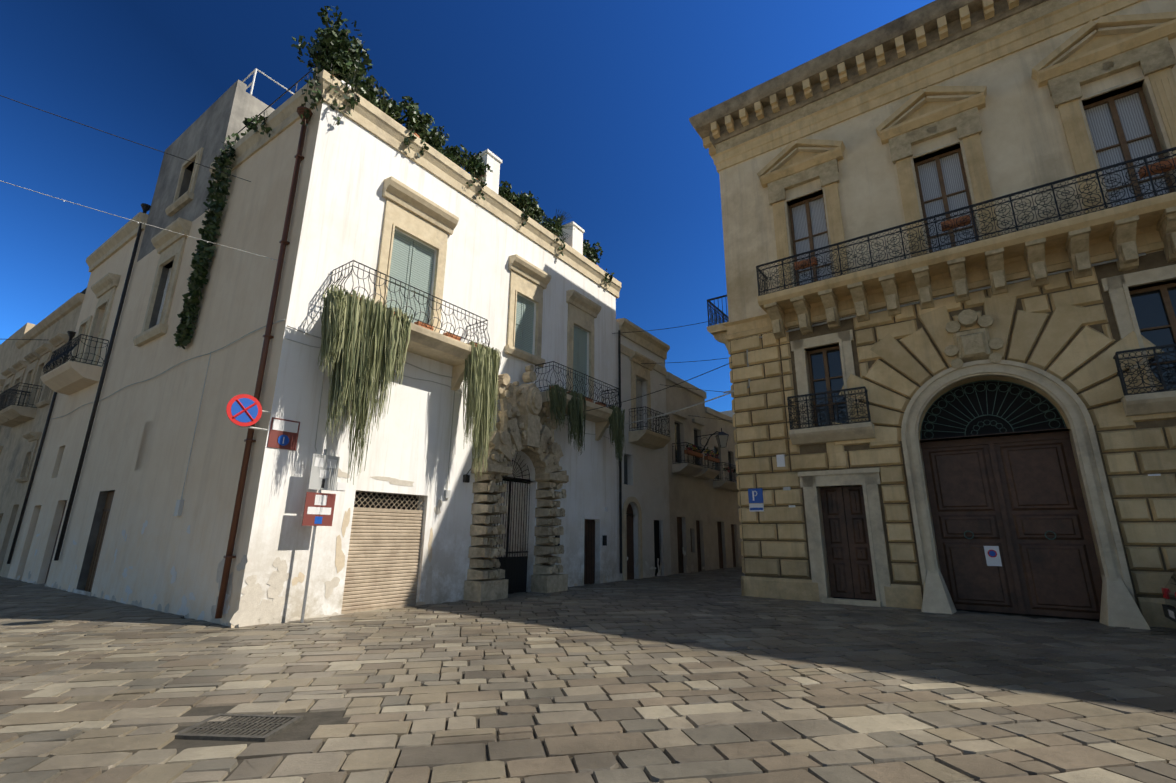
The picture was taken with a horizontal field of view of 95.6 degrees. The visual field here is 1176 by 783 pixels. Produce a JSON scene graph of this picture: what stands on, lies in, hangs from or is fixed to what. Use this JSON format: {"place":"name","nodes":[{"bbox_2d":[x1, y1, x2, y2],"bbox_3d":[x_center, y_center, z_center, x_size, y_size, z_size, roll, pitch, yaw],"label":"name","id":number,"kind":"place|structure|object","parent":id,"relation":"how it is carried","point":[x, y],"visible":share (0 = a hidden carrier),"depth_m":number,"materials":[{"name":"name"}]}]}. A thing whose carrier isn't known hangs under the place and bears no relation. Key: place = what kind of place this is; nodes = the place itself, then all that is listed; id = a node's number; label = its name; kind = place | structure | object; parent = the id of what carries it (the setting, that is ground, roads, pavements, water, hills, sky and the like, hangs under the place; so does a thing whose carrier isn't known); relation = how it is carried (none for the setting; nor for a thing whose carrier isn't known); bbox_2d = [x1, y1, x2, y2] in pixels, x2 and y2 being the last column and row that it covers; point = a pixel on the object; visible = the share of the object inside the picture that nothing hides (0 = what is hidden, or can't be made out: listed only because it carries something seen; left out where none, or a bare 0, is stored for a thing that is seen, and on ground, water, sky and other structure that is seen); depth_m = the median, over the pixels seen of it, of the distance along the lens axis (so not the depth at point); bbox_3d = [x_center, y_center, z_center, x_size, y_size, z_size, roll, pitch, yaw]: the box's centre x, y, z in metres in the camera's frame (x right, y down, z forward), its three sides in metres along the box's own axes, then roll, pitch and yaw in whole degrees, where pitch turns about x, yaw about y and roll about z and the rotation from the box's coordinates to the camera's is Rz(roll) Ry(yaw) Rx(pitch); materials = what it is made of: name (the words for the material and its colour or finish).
{"place":"outdoors","nodes":[
{"label":"outdoors","id":0,"kind":"place"},
{"bbox_2d":[0,0,934,411],"label":"sky","id":1,"kind":"structure","parent":0,"point":[586,107],"materials":[{"name":"blue"}]},
{"bbox_2d":[19,571,1167,782],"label":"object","id":2,"kind":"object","parent":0,"point":[306,727],"depth_m":4.84,"materials":[{"name":"grey stone"}]},
{"bbox_2d":[0,79,274,601],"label":"building wing","id":3,"kind":"structure","parent":2,"relation":"on","point":[123,416],"depth_m":16.85,"materials":[{"name":"white paint"}]},
{"bbox_2d":[7,203,150,563],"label":"drainpipes","id":4,"kind":"object","parent":3,"relation":"attached to","point":[145,209],"visible":0.94,"depth_m":17.86,"materials":[{"name":"grey"}]},
{"bbox_2d":[0,268,171,591],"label":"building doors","id":5,"kind":"structure","parent":3,"relation":"in","point":[105,515],"depth_m":17.48,"materials":[{"name":"brown wood"}]},
{"bbox_2d":[0,147,203,596],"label":"wing trim","id":6,"kind":"structure","parent":3,"relation":"attached to","point":[69,377],"depth_m":19.05,"materials":[{"name":"beige stone"}]},
{"bbox_2d":[242,68,293,94],"bbox_3d":[-12.262,-9.409,19.294,5.057,1.024,2.055,-9,-18,33],"label":"roof railing","id":7,"kind":"object","parent":3,"relation":"on","point":[255,70],"visible":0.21,"depth_m":17.36,"materials":[{"name":"white metal"}]},
{"bbox_2d":[175,713,303,741],"bbox_3d":[-3.064,2.955,4.697,0.820,0.030,0.560,0,-15,3],"label":"drain grate","id":8,"kind":"object","parent":2,"relation":"on","point":[250,727],"visible":0.9,"depth_m":4.64,"materials":[{"name":"metal"}]},
{"bbox_2d":[124,80,616,626],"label":"building walls","id":9,"kind":"structure","parent":2,"relation":"on","point":[348,166],"depth_m":12.74,"materials":[{"name":"white paint"}]},
{"bbox_2d":[1,181,331,274],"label":"overhead cable","id":10,"kind":"object","parent":9,"relation":"attached to","point":[138,222],"visible":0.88,"depth_m":10.80,"materials":[{"name":"grey"}]},
{"bbox_2d":[226,394,270,430],"bbox_3d":[-6.439,0.395,10.230,0.521,0.629,0.779,1,-15,-1],"label":"no stopping sign","id":11,"kind":"object","parent":9,"relation":"attached to","point":[244,410],"visible":0.98,"depth_m":10.10,"materials":[{"name":"blue metal"}]},
{"bbox_2d":[215,106,312,618],"bbox_3d":[-6.717,-1.236,11.124,0.327,11.100,0.344,1,-15,-1],"label":"drainpipe","id":12,"kind":"object","parent":9,"relation":"attached to","point":[267,336],"visible":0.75,"depth_m":10.96,"materials":[{"name":"brown metal"}]},
{"bbox_2d":[267,417,299,450],"bbox_3d":[-6.063,0.849,10.637,0.336,0.590,0.454,1,-15,-1],"label":"road sign","id":13,"kind":"object","parent":9,"relation":"attached to","point":[283,433],"visible":0.98,"depth_m":10.62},
{"bbox_2d":[52,319,609,438],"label":"building cables","id":14,"kind":"object","parent":9,"relation":"attached to","point":[297,342],"visible":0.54,"depth_m":13.38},
{"bbox_2d":[10,468,708,627],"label":"wall weathering patches","id":15,"kind":"object","parent":9,"relation":"attached to","point":[251,611],"depth_m":10.29,"materials":[{"name":"beige paint"}]},
{"bbox_2d":[174,353,607,545],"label":"building wall fixtures","id":16,"kind":"object","parent":9,"relation":"attached to","point":[180,503],"visible":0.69,"depth_m":12.58,"materials":[{"name":"metal"}]},
{"bbox_2d":[173,5,614,348],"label":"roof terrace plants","id":17,"kind":"object","parent":9,"relation":"on","point":[344,54],"visible":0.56,"depth_m":14.23,"materials":[{"name":"green plant"}]},
{"bbox_2d":[209,69,620,602],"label":"stone trim","id":18,"kind":"structure","parent":9,"relation":"attached to","point":[524,413],"depth_m":15.09,"materials":[{"name":"beige stone"}]},
{"bbox_2d":[235,40,597,265],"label":"chimneys","id":19,"kind":"object","parent":9,"relation":"on","point":[574,240],"visible":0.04,"depth_m":17.90,"materials":[{"name":"white paint"}]},
{"bbox_2d":[318,285,624,484],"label":"hanging plants","id":20,"kind":"object","parent":9,"relation":"attached to","point":[367,340],"visible":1,"depth_m":11.49,"materials":[{"name":"green plant"}]},
{"bbox_2d":[323,230,621,613],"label":"doors and windows","id":21,"kind":"structure","parent":9,"relation":"in","point":[382,568],"depth_m":12.98,"materials":[{"name":"beige metal"}]},
{"bbox_2d":[0,567,1175,782],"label":"paving stones","id":22,"kind":"object","parent":2,"relation":"on","point":[990,697],"visible":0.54,"depth_m":5.83,"materials":[{"name":"grey stone"}]},
{"bbox_2d":[300,449,339,622],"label":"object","id":23,"kind":"object","parent":22,"relation":"on","point":[319,508],"visible":1,"depth_m":10.65,"materials":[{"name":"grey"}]},
{"bbox_2d":[1161,570,1175,621],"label":"parked car","id":24,"kind":"object","parent":2,"relation":"on","point":[1169,596],"visible":1,"depth_m":9.75,"materials":[{"name":"grey paint"}]},
{"bbox_2d":[689,0,1175,629],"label":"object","id":25,"kind":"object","parent":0,"point":[927,46],"visible":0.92,"depth_m":13.73,"materials":[{"name":"beige stone"}]},
{"label":"ground","id":26,"kind":"structure","parent":0,"visible":0},
{"bbox_2d":[616,321,743,580],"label":"alley house walls","id":27,"kind":"structure","parent":26,"relation":"on","point":[662,493],"depth_m":24.73,"materials":[{"name":"beige paint"}]},
{"bbox_2d":[616,318,739,580],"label":"house trim","id":28,"kind":"structure","parent":27,"relation":"attached to","point":[661,349],"depth_m":23.15,"materials":[{"name":"beige stone"}]},
{"bbox_2d":[618,330,738,579],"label":"doors and balconies","id":29,"kind":"structure","parent":27,"relation":"attached to","point":[629,524],"depth_m":23.25,"materials":[{"name":"black metal"}]},
{"bbox_2d":[684,443,735,472],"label":"balcony plants","id":30,"kind":"object","parent":29,"relation":"on","point":[691,452],"visible":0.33,"depth_m":26.23,"materials":[{"name":"green plant"}]},
{"bbox_2d":[696,428,728,452],"bbox_3d":[6.190,2.535,26.556,1.730,1.360,0.751,-5,-16,20],"label":"street lantern","id":31,"kind":"object","parent":27,"relation":"on","point":[721,437],"visible":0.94,"depth_m":26.24,"materials":[{"name":"black metal"}]},
{"bbox_2d":[719,0,1175,619],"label":"building walls","id":32,"kind":"structure","parent":26,"relation":"on","point":[1023,140],"depth_m":13.96,"materials":[{"name":"beige stone"}]},
{"bbox_2d":[0,95,733,427],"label":"overhead cables","id":33,"kind":"object","parent":32,"relation":"attached to","point":[565,415],"visible":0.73,"depth_m":17.44,"materials":[{"name":"grey plastic"}]},
{"bbox_2d":[748,488,763,511],"bbox_3d":[4.903,3.160,15.522,0.420,0.660,0.143,-10,-18,35],"label":"parking sign","id":34,"kind":"object","parent":32,"relation":"attached to","point":[755,495],"visible":1,"depth_m":15.48,"materials":[{"name":"blue metal"}]},
{"bbox_2d":[707,147,1175,438],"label":"wrought-iron railings","id":35,"kind":"object","parent":32,"relation":"attached to","point":[1115,357],"visible":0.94,"depth_m":13.11,"materials":[{"name":"black metal"}]},
{"bbox_2d":[776,87,1175,618],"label":"doors and windows","id":36,"kind":"structure","parent":32,"relation":"in","point":[1012,529],"depth_m":12.65,"materials":[{"name":"brown wood"}]}
]}

